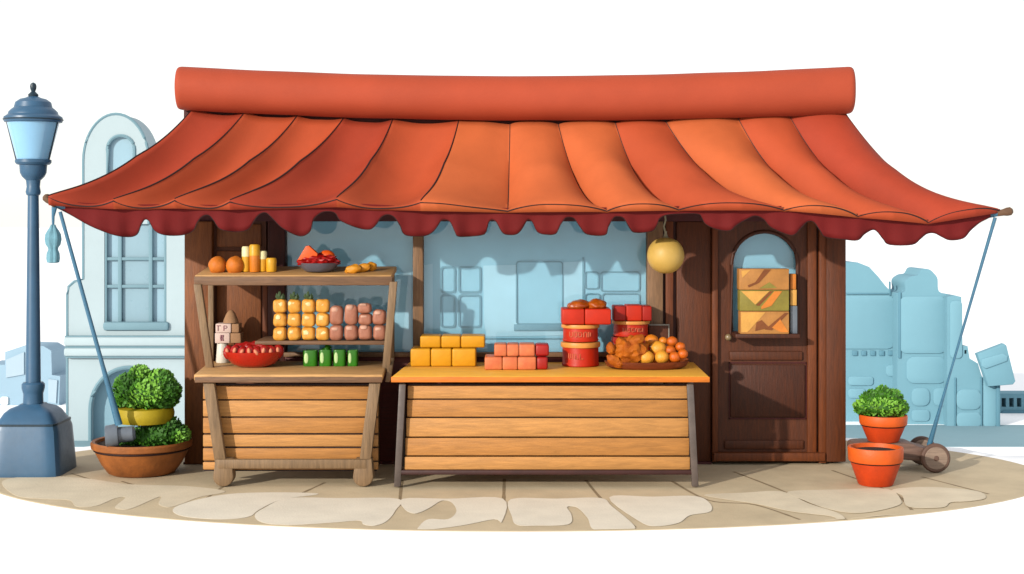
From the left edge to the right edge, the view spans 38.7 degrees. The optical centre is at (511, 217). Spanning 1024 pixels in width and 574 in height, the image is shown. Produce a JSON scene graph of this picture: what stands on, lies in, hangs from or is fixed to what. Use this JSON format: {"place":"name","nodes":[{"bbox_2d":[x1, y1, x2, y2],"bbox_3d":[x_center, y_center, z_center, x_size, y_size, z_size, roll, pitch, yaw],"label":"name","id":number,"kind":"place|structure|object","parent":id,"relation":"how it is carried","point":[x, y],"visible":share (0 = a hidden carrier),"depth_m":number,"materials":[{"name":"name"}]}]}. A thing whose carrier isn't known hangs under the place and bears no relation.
{"place":"outdoors","nodes":[
{"label":"outdoors","id":0,"kind":"place"},
{"bbox_2d":[0,342,65,404],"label":"house","id":1,"kind":"structure","parent":0,"point":[13,370],"depth_m":50.00,"materials":[{"name":"paint"}]},
{"bbox_2d":[1,397,7,404],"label":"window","id":2,"kind":"structure","parent":1,"relation":"in","point":[4,400],"depth_m":49.94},
{"bbox_2d":[0,228,1023,573],"bbox_3d":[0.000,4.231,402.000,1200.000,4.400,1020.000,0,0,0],"label":"ground","id":3,"kind":"structure","parent":0,"point":[38,538],"depth_m":9.24,"materials":[{"name":"white"}]},
{"bbox_2d":[846,261,892,421],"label":"domed house","id":4,"kind":"structure","parent":3,"relation":"on","point":[869,326],"depth_m":45.95,"materials":[{"name":"blue stone"}]},
{"bbox_2d":[891,267,947,423],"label":"stepped tower","id":5,"kind":"structure","parent":3,"relation":"on","point":[918,341],"depth_m":45.35,"materials":[{"name":"blue stone"}]},
{"bbox_2d":[943,293,995,425],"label":"stone house","id":6,"kind":"structure","parent":3,"relation":"on","point":[970,398],"depth_m":44.98,"materials":[{"name":"stone"}]},
{"bbox_2d":[1000,391,1023,412],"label":"arcade","id":7,"kind":"object","parent":3,"relation":"on","point":[1011,401],"visible":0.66,"depth_m":48.00,"materials":[{"name":"blue stone"}]},
{"bbox_2d":[0,440,1023,531],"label":"pavement","id":8,"kind":"structure","parent":0,"point":[726,494],"depth_m":10.59,"materials":[{"name":"stone"}]},
{"bbox_2d":[0,82,76,477],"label":"street lamp","id":9,"kind":"object","parent":8,"relation":"on","point":[36,436],"visible":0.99,"depth_m":11.53,"materials":[{"name":"metal"}]},
{"bbox_2d":[90,364,192,477],"bbox_3d":[-2.936,1.591,11.580,0.792,0.876,0.792,0,0,0],"label":"bush planter","id":10,"kind":"object","parent":8,"relation":"on","point":[147,399],"visible":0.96,"depth_m":11.40,"materials":[{"name":"ceramic"}]},
{"bbox_2d":[58,211,135,446],"bbox_3d":[-3.197,0.860,11.265,0.580,1.816,0.183,0,0,0],"label":"mallet pole","id":11,"kind":"object","parent":10,"relation":"in","point":[115,435],"visible":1,"depth_m":11.23,"materials":[{"name":"metal"}]},
{"bbox_2d":[194,266,397,486],"bbox_3d":[-1.702,1.212,11.463,1.603,1.624,1.034,0,0,0],"label":"display stand","id":12,"kind":"object","parent":8,"relation":"on","point":[291,427],"visible":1,"depth_m":11.07,"materials":[{"name":"brown wood"}]},
{"bbox_2d":[208,256,225,272],"bbox_3d":[-2.350,0.375,11.641,0.140,0.135,0.144,0,0,0],"label":"orange","id":13,"kind":"object","parent":12,"relation":"on","point":[216,264],"visible":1,"depth_m":11.59,"materials":[{"name":"food"}]},
{"bbox_2d":[216,343,228,362],"bbox_3d":[-2.347,1.096,11.840,0.109,0.160,0.109,0,0,0],"label":"white cup","id":14,"kind":"object","parent":12,"relation":"on","point":[220,358],"visible":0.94,"depth_m":11.80,"materials":[{"name":"ceramic"}]},
{"bbox_2d":[215,332,243,342],"bbox_3d":[-2.295,0.973,11.846,0.208,0.083,0.147,0,0,0],"label":"pink box","id":15,"kind":"object","parent":14,"relation":"on","point":[231,337],"visible":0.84,"depth_m":11.78,"materials":[{"name":"cardboard"}]},
{"bbox_2d":[216,323,241,332],"bbox_3d":[-2.300,0.894,11.847,0.187,0.073,0.146,0,0,0],"label":"pink box","id":16,"kind":"object","parent":15,"relation":"on","point":[228,327],"visible":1,"depth_m":11.78,"materials":[{"name":"cardboard"}]},
{"bbox_2d":[223,310,238,322],"bbox_3d":[-2.285,0.803,11.860,0.125,0.104,0.125,0,0,0],"label":"brown cone","id":17,"kind":"object","parent":16,"relation":"on","point":[230,316],"visible":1,"depth_m":11.82,"materials":[{"name":"beige"}]},
{"bbox_2d":[226,256,243,272],"bbox_3d":[-2.211,0.374,11.639,0.144,0.137,0.140,0,0,0],"label":"orange","id":18,"kind":"object","parent":12,"relation":"on","point":[234,264],"visible":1,"depth_m":11.59,"materials":[{"name":"food"}]},
{"bbox_2d":[242,246,249,271],"bbox_3d":[-2.125,0.331,11.660,0.068,0.202,0.068,0,0,0],"label":"candle","id":19,"kind":"object","parent":12,"relation":"on","point":[245,258],"visible":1,"depth_m":11.63,"materials":[{"name":"yellow wax"}]},
{"bbox_2d":[223,352,279,367],"bbox_3d":[-2.038,1.114,11.500,0.484,0.124,0.349,0,0,0],"label":"red bowl","id":20,"kind":"object","parent":12,"relation":"on","point":[251,360],"visible":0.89,"depth_m":11.38,"materials":[{"name":"ceramic"}]},
{"bbox_2d":[223,345,231,359],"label":"red fruit","id":21,"kind":"object","parent":20,"relation":"in","point":[227,348],"visible":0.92,"depth_m":11.44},
{"bbox_2d":[230,345,239,352],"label":"red fruit","id":22,"kind":"object","parent":20,"relation":"in","point":[234,348],"visible":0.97,"depth_m":11.40,"materials":[{"name":"food"}]},
{"bbox_2d":[238,346,245,352],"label":"red fruit","id":23,"kind":"object","parent":20,"relation":"in","point":[241,349],"visible":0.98,"depth_m":11.37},
{"bbox_2d":[245,345,253,352],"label":"red fruit","id":24,"kind":"object","parent":20,"relation":"in","point":[249,348],"visible":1,"depth_m":11.35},
{"bbox_2d":[235,341,274,347],"bbox_3d":[-2.039,1.031,11.555,0.436,0.114,0.266,0,0,0],"label":"red fruit heap","id":25,"kind":"object","parent":20,"relation":"in","point":[245,343],"visible":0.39,"depth_m":11.50,"materials":[{"name":"food"}]},
{"bbox_2d":[253,346,260,354],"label":"red fruit","id":26,"kind":"object","parent":20,"relation":"in","point":[256,350],"visible":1,"depth_m":11.35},
{"bbox_2d":[260,345,268,352],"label":"red fruit","id":27,"kind":"object","parent":20,"relation":"in","point":[264,348],"visible":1,"depth_m":11.37,"materials":[{"name":"food"}]},
{"bbox_2d":[268,345,275,352],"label":"red fruit","id":28,"kind":"object","parent":20,"relation":"in","point":[272,348],"visible":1,"depth_m":11.41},
{"bbox_2d":[274,345,283,357],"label":"red fruit","id":29,"kind":"object","parent":20,"relation":"in","point":[279,348],"visible":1,"depth_m":11.44,"materials":[{"name":"food"}]},
{"bbox_2d":[249,244,259,271],"bbox_3d":[-2.052,0.324,11.640,0.084,0.220,0.084,0,0,0],"label":"candle","id":30,"kind":"object","parent":12,"relation":"on","point":[254,252],"visible":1,"depth_m":11.61,"materials":[{"name":"orange wax"}]},
{"bbox_2d":[260,251,266,271],"bbox_3d":[-1.994,0.348,11.670,0.068,0.164,0.069,0,0,0],"label":"candle","id":31,"kind":"object","parent":12,"relation":"on","point":[263,256],"visible":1,"depth_m":11.64,"materials":[{"name":"yellow wax"}]},
{"bbox_2d":[266,258,276,271],"bbox_3d":[-1.921,0.377,11.650,0.084,0.111,0.084,0,0,0],"label":"candle","id":32,"kind":"object","parent":12,"relation":"on","point":[271,264],"visible":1,"depth_m":11.62,"materials":[{"name":"yellow wax"}]},
{"bbox_2d":[273,327,286,340],"bbox_3d":[-1.837,0.920,11.560,0.107,0.112,0.112,0,0,0],"label":"golden fruit","id":33,"kind":"object","parent":12,"relation":"on","point":[279,333],"visible":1,"depth_m":11.51,"materials":[{"name":"food"}]},
{"bbox_2d":[273,313,287,326],"bbox_3d":[-1.835,0.809,11.559,0.110,0.113,0.113,0,0,0],"label":"golden fruit","id":34,"kind":"object","parent":33,"relation":"on","point":[280,319],"visible":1,"depth_m":11.52,"materials":[{"name":"food"}]},
{"bbox_2d":[273,292,287,312],"bbox_3d":[-1.836,0.669,11.558,0.108,0.173,0.108,0,0,0],"label":"golden fruit","id":35,"kind":"object","parent":34,"relation":"on","point":[280,305],"visible":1,"depth_m":11.52,"materials":[{"name":"orange plant"}]},
{"bbox_2d":[287,327,301,340],"bbox_3d":[-1.722,0.918,11.559,0.107,0.111,0.110,0,0,0],"label":"golden fruit","id":36,"kind":"object","parent":12,"relation":"on","point":[293,333],"visible":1,"depth_m":11.51,"materials":[{"name":"food"}]},
{"bbox_2d":[287,313,301,326],"bbox_3d":[-1.722,0.811,11.558,0.108,0.109,0.110,0,0,0],"label":"golden fruit","id":37,"kind":"object","parent":36,"relation":"on","point":[294,319],"visible":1,"depth_m":11.51,"materials":[{"name":"food"}]},
{"bbox_2d":[288,291,300,312],"bbox_3d":[-1.724,0.669,11.560,0.107,0.174,0.110,0,0,0],"label":"golden fruit","id":38,"kind":"object","parent":37,"relation":"on","point":[294,303],"visible":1,"depth_m":11.52,"materials":[{"name":"orange plant"}]},
{"bbox_2d":[302,327,315,339],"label":"golden fruit","id":39,"kind":"object","parent":12,"relation":"on","point":[308,333],"visible":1,"depth_m":11.51,"materials":[{"name":"food"}]},
{"bbox_2d":[302,313,315,326],"bbox_3d":[-1.609,0.809,11.560,0.107,0.111,0.114,0,0,0],"label":"golden fruit","id":40,"kind":"object","parent":39,"relation":"on","point":[308,319],"visible":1,"depth_m":11.51,"materials":[{"name":"food"}]},
{"bbox_2d":[302,291,315,312],"bbox_3d":[-1.610,0.669,11.559,0.107,0.172,0.113,0,0,0],"label":"golden fruit","id":41,"kind":"object","parent":40,"relation":"on","point":[308,304],"visible":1,"depth_m":11.52,"materials":[{"name":"orange plant"}]},
{"bbox_2d":[303,349,317,365],"bbox_3d":[-1.597,1.113,11.577,0.109,0.124,0.114,0,0,0],"label":"green can","id":42,"kind":"object","parent":12,"relation":"on","point":[310,357],"visible":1,"depth_m":11.53,"materials":[{"name":"metal"}]},
{"bbox_2d":[300,263,337,271],"bbox_3d":[-1.546,0.396,11.670,0.328,0.068,0.328,0,0,0],"label":"grey bowl","id":43,"kind":"object","parent":12,"relation":"on","point":[317,267],"visible":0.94,"depth_m":11.55,"materials":[{"name":"ceramic"}]},
{"bbox_2d":[297,253,340,265],"bbox_3d":[-1.542,0.331,11.671,0.356,0.105,0.313,0,0,0],"label":"red fruit heap","id":44,"kind":"object","parent":43,"relation":"in","point":[321,258],"visible":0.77,"depth_m":11.57,"materials":[{"name":"food"}]},
{"bbox_2d":[298,245,318,259],"bbox_3d":[-1.623,0.282,11.610,0.160,0.120,0.060,0,0,0],"label":"orange wedge","id":45,"kind":"object","parent":44,"relation":"on","point":[308,251],"visible":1,"depth_m":11.58,"materials":[{"name":"food"}]},
{"bbox_2d":[320,250,334,256],"bbox_3d":[-1.485,0.311,11.689,0.135,0.102,0.101,0,0,0],"label":"orange slice","id":46,"kind":"object","parent":44,"relation":"on","point":[327,252],"visible":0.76,"depth_m":11.66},
{"bbox_2d":[316,326,329,339],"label":"golden fruit","id":47,"kind":"object","parent":12,"relation":"on","point":[322,333],"visible":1,"depth_m":11.51,"materials":[{"name":"food"}]},
{"bbox_2d":[316,313,329,326],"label":"golden fruit","id":48,"kind":"object","parent":47,"relation":"on","point":[322,319],"visible":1,"depth_m":11.51,"materials":[{"name":"food"}]},
{"bbox_2d":[316,299,329,312],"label":"golden fruit","id":49,"kind":"object","parent":48,"relation":"on","point":[322,305],"visible":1,"depth_m":11.51,"materials":[{"name":"food"}]},
{"bbox_2d":[319,345,331,365],"bbox_3d":[-1.477,1.085,11.578,0.097,0.180,0.099,0,0,0],"label":"green can","id":50,"kind":"object","parent":12,"relation":"on","point":[325,356],"visible":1,"depth_m":11.53,"materials":[{"name":"metal"}]},
{"bbox_2d":[329,325,343,340],"bbox_3d":[-1.390,0.912,11.559,0.110,0.125,0.118,0,0,0],"label":"pink jar","id":51,"kind":"object","parent":12,"relation":"on","point":[336,332],"visible":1,"depth_m":11.51,"materials":[{"name":"pink"}]},
{"bbox_2d":[329,305,343,324],"bbox_3d":[-1.389,0.773,11.558,0.112,0.158,0.116,0,0,0],"label":"pink jar","id":52,"kind":"object","parent":51,"relation":"on","point":[336,315],"visible":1,"depth_m":11.51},
{"bbox_2d":[334,349,345,365],"bbox_3d":[-1.366,1.111,11.578,0.095,0.129,0.099,0,0,0],"label":"green can","id":53,"kind":"object","parent":12,"relation":"on","point":[339,357],"visible":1,"depth_m":11.53,"materials":[{"name":"metal"}]},
{"bbox_2d":[344,325,358,339],"bbox_3d":[-1.272,0.910,11.559,0.110,0.124,0.114,0,0,0],"label":"pink jar","id":54,"kind":"object","parent":12,"relation":"on","point":[350,332],"visible":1,"depth_m":11.51,"materials":[{"name":"pink"}]},
{"bbox_2d":[344,304,358,324],"bbox_3d":[-1.272,0.770,11.557,0.111,0.165,0.116,0,0,0],"label":"pink jar","id":55,"kind":"object","parent":54,"relation":"on","point":[351,315],"visible":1,"depth_m":11.51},
{"bbox_2d":[348,350,357,365],"bbox_3d":[-1.262,1.113,11.578,0.080,0.124,0.084,0,0,0],"label":"green can","id":56,"kind":"object","parent":12,"relation":"on","point":[352,357],"visible":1,"depth_m":11.54,"materials":[{"name":"metal"}]},
{"bbox_2d":[345,264,360,273],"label":"yellow fruit","id":57,"kind":"object","parent":12,"relation":"on","point":[354,268],"visible":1,"depth_m":11.55,"materials":[{"name":"food"}]},
{"bbox_2d":[359,263,369,271],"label":"yellow fruit","id":58,"kind":"object","parent":12,"relation":"on","point":[365,267],"visible":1,"depth_m":11.62,"materials":[{"name":"food"}]},
{"bbox_2d":[358,325,371,339],"bbox_3d":[-1.161,0.910,11.559,0.110,0.125,0.116,0,0,0],"label":"pink jar","id":59,"kind":"object","parent":12,"relation":"on","point":[364,332],"visible":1,"depth_m":11.51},
{"bbox_2d":[358,313,372,324],"bbox_3d":[-1.161,0.804,11.560,0.110,0.093,0.117,0,0,0],"label":"pink jar","id":60,"kind":"object","parent":59,"relation":"on","point":[365,319],"visible":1,"depth_m":11.51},
{"bbox_2d":[358,303,371,313],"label":"pink jar","id":61,"kind":"object","parent":60,"relation":"on","point":[363,308],"visible":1,"depth_m":11.51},
{"bbox_2d":[369,262,376,270],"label":"yellow fruit","id":62,"kind":"object","parent":12,"relation":"on","point":[373,266],"visible":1,"depth_m":11.68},
{"bbox_2d":[373,325,385,339],"bbox_3d":[-1.045,0.910,11.558,0.111,0.122,0.116,0,0,0],"label":"pink jar","id":63,"kind":"object","parent":12,"relation":"on","point":[378,332],"visible":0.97,"depth_m":11.51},
{"bbox_2d":[372,309,386,324],"bbox_3d":[-1.049,0.788,11.558,0.111,0.126,0.116,0,0,0],"label":"pink jar","id":64,"kind":"object","parent":63,"relation":"on","point":[379,317],"visible":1,"depth_m":11.51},
{"bbox_2d":[43,67,1012,463],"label":"market shop","id":65,"kind":"structure","parent":8,"relation":"on","point":[507,209],"depth_m":11.80,"materials":[{"name":"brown wood"}]},
{"bbox_2d":[45,207,61,262],"bbox_3d":[-3.522,0.134,11.200,0.123,0.430,0.100,0,0,0],"label":"hanging pouch","id":66,"kind":"object","parent":65,"relation":"hanging from","point":[53,238],"visible":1,"depth_m":11.17,"materials":[{"name":"fabric"}]},
{"bbox_2d":[647,216,683,273],"bbox_3d":[1.219,0.195,11.580,0.294,0.499,0.293,0,0,0],"label":"hanging globe","id":67,"kind":"object","parent":65,"relation":"hanging from","point":[665,253],"visible":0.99,"depth_m":11.48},
{"bbox_2d":[718,221,806,451],"bbox_3d":[2.067,0.986,11.970,0.738,1.908,0.340,0,0,0],"label":"door","id":68,"kind":"structure","parent":65,"relation":"in","point":[762,378],"depth_m":12.02,"materials":[{"name":"brown wood"}]},
{"bbox_2d":[738,311,788,333],"bbox_3d":[2.046,0.851,11.873,0.394,0.183,0.135,0,0,0],"label":"patterned crate","id":69,"kind":"object","parent":65,"relation":"on","point":[763,322],"visible":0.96,"depth_m":11.81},
{"bbox_2d":[737,290,788,310],"bbox_3d":[2.043,0.672,11.873,0.399,0.168,0.134,0,0,0],"label":"patterned crate","id":70,"kind":"object","parent":69,"relation":"on","point":[762,300],"visible":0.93,"depth_m":11.81,"materials":[{"name":"cardboard"}]},
{"bbox_2d":[737,268,788,289],"bbox_3d":[2.041,0.500,11.873,0.404,0.171,0.134,0,0,0],"label":"patterned crate","id":71,"kind":"object","parent":70,"relation":"on","point":[762,278],"visible":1,"depth_m":11.81,"materials":[{"name":"cardboard"}]},
{"bbox_2d":[391,362,709,486],"bbox_3d":[0.287,1.604,11.438,2.410,0.837,1.084,0,0,0],"label":"sales counter","id":72,"kind":"object","parent":8,"relation":"on","point":[547,429],"visible":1,"depth_m":10.98,"materials":[{"name":"brown wood"}]},
{"bbox_2d":[411,346,431,365],"bbox_3d":[-0.728,1.114,11.745,0.159,0.142,0.311,0,0,0],"label":"cheese block","id":73,"kind":"object","parent":72,"relation":"on","point":[420,356],"depth_m":11.60,"materials":[{"name":"food"}]},
{"bbox_2d":[420,334,441,347],"bbox_3d":[-0.652,0.994,11.775,0.165,0.095,0.250,0,0,0],"label":"cheese block","id":74,"kind":"object","parent":73,"relation":"on","point":[430,340],"depth_m":11.66,"materials":[{"name":"food"}]},
{"bbox_2d":[431,347,452,365],"bbox_3d":[-0.562,1.114,11.745,0.164,0.142,0.311,0,0,0],"label":"cheese block","id":75,"kind":"object","parent":72,"relation":"on","point":[440,356],"depth_m":11.60,"materials":[{"name":"food"}]},
{"bbox_2d":[441,334,461,347],"bbox_3d":[-0.488,0.994,11.775,0.155,0.095,0.250,0,0,0],"label":"cheese block","id":76,"kind":"object","parent":75,"relation":"on","point":[450,340],"depth_m":11.66,"materials":[{"name":"food"}]},
{"bbox_2d":[452,347,476,365],"bbox_3d":[-0.382,1.114,11.745,0.189,0.142,0.311,0,0,0],"label":"cheese block","id":77,"kind":"object","parent":72,"relation":"on","point":[461,356],"depth_m":11.60,"materials":[{"name":"food"}]},
{"bbox_2d":[461,334,484,347],"bbox_3d":[-0.312,0.994,11.775,0.190,0.095,0.250,0,0,0],"label":"cheese block","id":78,"kind":"object","parent":77,"relation":"on","point":[472,340],"depth_m":11.66,"materials":[{"name":"food"}]},
{"bbox_2d":[485,354,547,369],"bbox_3d":[0.033,1.134,11.470,0.491,0.100,0.260,0,0,0],"label":"meat slab","id":79,"kind":"object","parent":72,"relation":"on","point":[492,362],"depth_m":11.34,"materials":[{"name":"food"}]},
{"bbox_2d":[494,342,548,355],"bbox_3d":[0.075,1.035,11.470,0.428,0.095,0.200,0,0,0],"label":"meat slab","id":80,"kind":"object","parent":79,"relation":"on","point":[519,349],"depth_m":11.37,"materials":[{"name":"food"}]},
{"bbox_2d":[561,341,599,366],"bbox_3d":[0.548,1.086,11.680,0.320,0.195,0.320,0,0,0],"label":"red drum","id":81,"kind":"object","parent":72,"relation":"on","point":[580,354],"visible":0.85,"depth_m":11.55,"materials":[{"name":"metal"}]},
{"bbox_2d":[561,323,599,341],"bbox_3d":[0.548,0.917,11.680,0.309,0.139,0.309,0,0,0],"label":"red drum","id":82,"kind":"object","parent":81,"relation":"on","point":[584,332],"visible":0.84,"depth_m":11.55,"materials":[{"name":"metal"}]},
{"bbox_2d":[561,307,610,324],"bbox_3d":[0.589,0.785,11.675,0.389,0.124,0.290,0,0,0],"label":"red package","id":83,"kind":"object","parent":82,"relation":"on","point":[586,316],"visible":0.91,"depth_m":11.53},
{"bbox_2d":[567,298,606,308],"bbox_3d":[0.599,0.685,11.647,0.317,0.081,0.197,0,0,0],"label":"amber wrap","id":84,"kind":"object","parent":83,"relation":"on","point":[595,303],"visible":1,"depth_m":11.58,"materials":[{"name":"food"}]},
{"bbox_2d":[611,336,648,349],"bbox_3d":[0.966,1.072,11.840,0.324,0.223,0.324,0,0,0],"label":"red drum","id":85,"kind":"object","parent":72,"relation":"on","point":[613,339],"visible":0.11,"depth_m":11.78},
{"bbox_2d":[612,320,649,336],"bbox_3d":[0.963,0.895,11.840,0.308,0.128,0.308,0,0,0],"label":"red drum","id":86,"kind":"object","parent":85,"relation":"on","point":[625,328],"visible":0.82,"depth_m":11.71,"materials":[{"name":"metal"}]},
{"bbox_2d":[612,304,651,320],"bbox_3d":[0.969,0.768,11.825,0.306,0.124,0.230,0,0,0],"label":"red package","id":87,"kind":"object","parent":86,"relation":"on","point":[632,312],"visible":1,"depth_m":11.71},
{"bbox_2d":[604,360,687,369],"bbox_3d":[1.057,1.155,11.480,0.665,0.059,0.366,0,0,0],"label":"oval tray","id":88,"kind":"object","parent":72,"relation":"on","point":[653,366],"visible":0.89,"depth_m":11.33,"materials":[{"name":"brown wood"}]},
{"bbox_2d":[606,334,648,367],"bbox_3d":[0.913,1.042,11.426,0.313,0.267,0.272,0,0,17],"label":"roast","id":89,"kind":"object","parent":88,"relation":"on","point":[631,349],"visible":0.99,"depth_m":11.34,"materials":[{"name":"food"}]},
{"bbox_2d":[640,351,653,362],"bbox_3d":[1.048,1.093,11.380,0.120,0.113,0.120,0,0,0],"label":"orange","id":90,"kind":"object","parent":88,"relation":"on","point":[647,357],"visible":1,"depth_m":11.33,"materials":[{"name":"food"}]},
{"bbox_2d":[655,350,668,362],"bbox_3d":[1.168,1.087,11.381,0.111,0.102,0.110,0,0,0],"label":"orange","id":91,"kind":"object","parent":88,"relation":"on","point":[661,356],"visible":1,"depth_m":11.34,"materials":[{"name":"food"}]},
{"bbox_2d":[648,350,688,362],"bbox_3d":[1.163,1.100,11.510,0.474,0.138,0.274,0,0,0],"label":"fruit bed","id":92,"kind":"object","parent":88,"relation":"on","point":[680,360],"visible":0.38,"depth_m":11.42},
{"bbox_2d":[645,334,657,346],"bbox_3d":[1.106,0.978,11.561,0.110,0.106,0.111,0,0,0],"label":"orange","id":93,"kind":"object","parent":92,"relation":"on","point":[650,339],"visible":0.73,"depth_m":11.52,"materials":[{"name":"food"}]},
{"bbox_2d":[650,341,665,352],"bbox_3d":[1.148,1.032,11.480,0.129,0.123,0.129,0,0,0],"label":"orange","id":94,"kind":"object","parent":92,"relation":"on","point":[656,346],"visible":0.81,"depth_m":11.43,"materials":[{"name":"food"}]},
{"bbox_2d":[659,337,666,343],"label":"orange","id":95,"kind":"object","parent":92,"relation":"on","point":[663,340],"visible":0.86,"depth_m":11.54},
{"bbox_2d":[666,345,675,353],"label":"orange","id":96,"kind":"object","parent":92,"relation":"on","point":[670,349],"visible":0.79,"depth_m":11.45,"materials":[{"name":"food"}]},
{"bbox_2d":[666,336,677,346],"bbox_3d":[1.268,0.984,11.560,0.091,0.086,0.091,0,0,0],"label":"orange","id":97,"kind":"object","parent":92,"relation":"on","point":[672,341],"visible":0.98,"depth_m":11.53,"materials":[{"name":"food"}]},
{"bbox_2d":[675,342,684,350],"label":"orange","id":98,"kind":"object","parent":92,"relation":"on","point":[679,346],"visible":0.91,"depth_m":11.45,"materials":[{"name":"food"}]},
{"bbox_2d":[669,352,679,361],"bbox_3d":[1.268,1.088,11.380,0.090,0.085,0.089,0,0,0],"label":"orange","id":99,"kind":"object","parent":88,"relation":"on","point":[674,356],"visible":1,"depth_m":11.35,"materials":[{"name":"food"}]},
{"bbox_2d":[678,349,687,358],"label":"orange","id":100,"kind":"object","parent":88,"relation":"on","point":[683,353],"visible":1,"depth_m":11.35,"materials":[{"name":"food"}]},
{"bbox_2d":[649,324,668,349],"bbox_3d":[1.202,1.028,11.930,0.167,0.314,0.025,0,0,0],"label":"price board","id":101,"kind":"object","parent":72,"relation":"on","point":[659,330],"visible":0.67,"depth_m":11.92,"materials":[{"name":"brown wood"}]},
{"bbox_2d":[847,443,903,486],"bbox_3d":[2.758,1.881,11.070,0.416,0.286,0.416,0,0,0],"label":"clay pot","id":102,"kind":"object","parent":8,"relation":"on","point":[875,464],"visible":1,"depth_m":10.93,"materials":[{"name":"ceramic"}]},
{"bbox_2d":[847,436,949,472],"bbox_3d":[3.102,1.908,11.770,0.751,0.232,0.440,0,0,0],"label":"log","id":103,"kind":"object","parent":8,"relation":"on","point":[933,457],"visible":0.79,"depth_m":11.57,"materials":[{"name":"brown wood"}]},
{"bbox_2d":[852,384,909,442],"bbox_3d":[2.967,1.564,11.726,0.412,0.460,0.391,0,0,39],"label":"potted bush","id":104,"kind":"object","parent":103,"relation":"on","point":[881,410],"visible":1,"depth_m":11.62,"materials":[{"name":"green plant"}]},
{"bbox_2d":[927,217,996,444],"bbox_3d":[3.517,0.908,11.430,0.585,1.825,0.043,0,0,44],"label":"prop pole","id":105,"kind":"object","parent":103,"relation":"on","point":[932,432],"visible":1,"depth_m":11.42,"materials":[{"name":"metal"}]},
{"bbox_2d":[0,0,1023,227],"label":"sky","id":106,"kind":"structure","parent":0,"point":[940,83],"materials":[{"name":"white"}]},
{"bbox_2d":[74,425,1023,446],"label":"street","id":107,"kind":"structure","parent":0,"point":[983,436],"depth_m":42.99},
{"bbox_2d":[64,113,184,440],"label":"townhouse","id":108,"kind":"structure","parent":107,"relation":"on","point":[134,288],"depth_m":42.00,"materials":[{"name":"paint"}]},
{"bbox_2d":[106,134,135,173],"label":"window","id":109,"kind":"structure","parent":108,"relation":"in","point":[120,148],"depth_m":42.10,"materials":[{"name":"glass"}]},
{"bbox_2d":[103,224,168,330],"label":"window","id":110,"kind":"structure","parent":108,"relation":"in","point":[135,267],"depth_m":42.13,"materials":[{"name":"glass"}]},
{"bbox_2d":[975,343,1014,425],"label":"tilted board","id":111,"kind":"object","parent":107,"relation":"on","point":[994,363],"visible":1,"depth_m":44.60,"materials":[{"name":"blue stone"}]},
{"bbox_2d":[789,305,796,332],"bbox_3d":[2.291,0.832,11.900,0.057,0.229,0.080,0,0,0],"label":"packet","id":112,"kind":"object","parent":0,"point":[792,319],"visible":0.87,"depth_m":11.86,"materials":[{"name":"paper"}]},
{"bbox_2d":[789,289,796,305],"bbox_3d":[2.289,0.650,11.900,0.052,0.130,0.080,0,0,0],"label":"packet","id":113,"kind":"object","parent":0,"point":[792,297],"visible":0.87,"depth_m":11.86},
{"bbox_2d":[789,274,795,288],"bbox_3d":[2.286,0.520,11.900,0.047,0.125,0.080,0,0,0],"label":"packet","id":114,"kind":"object","parent":113,"relation":"on","point":[792,281],"visible":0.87,"depth_m":11.86}
]}

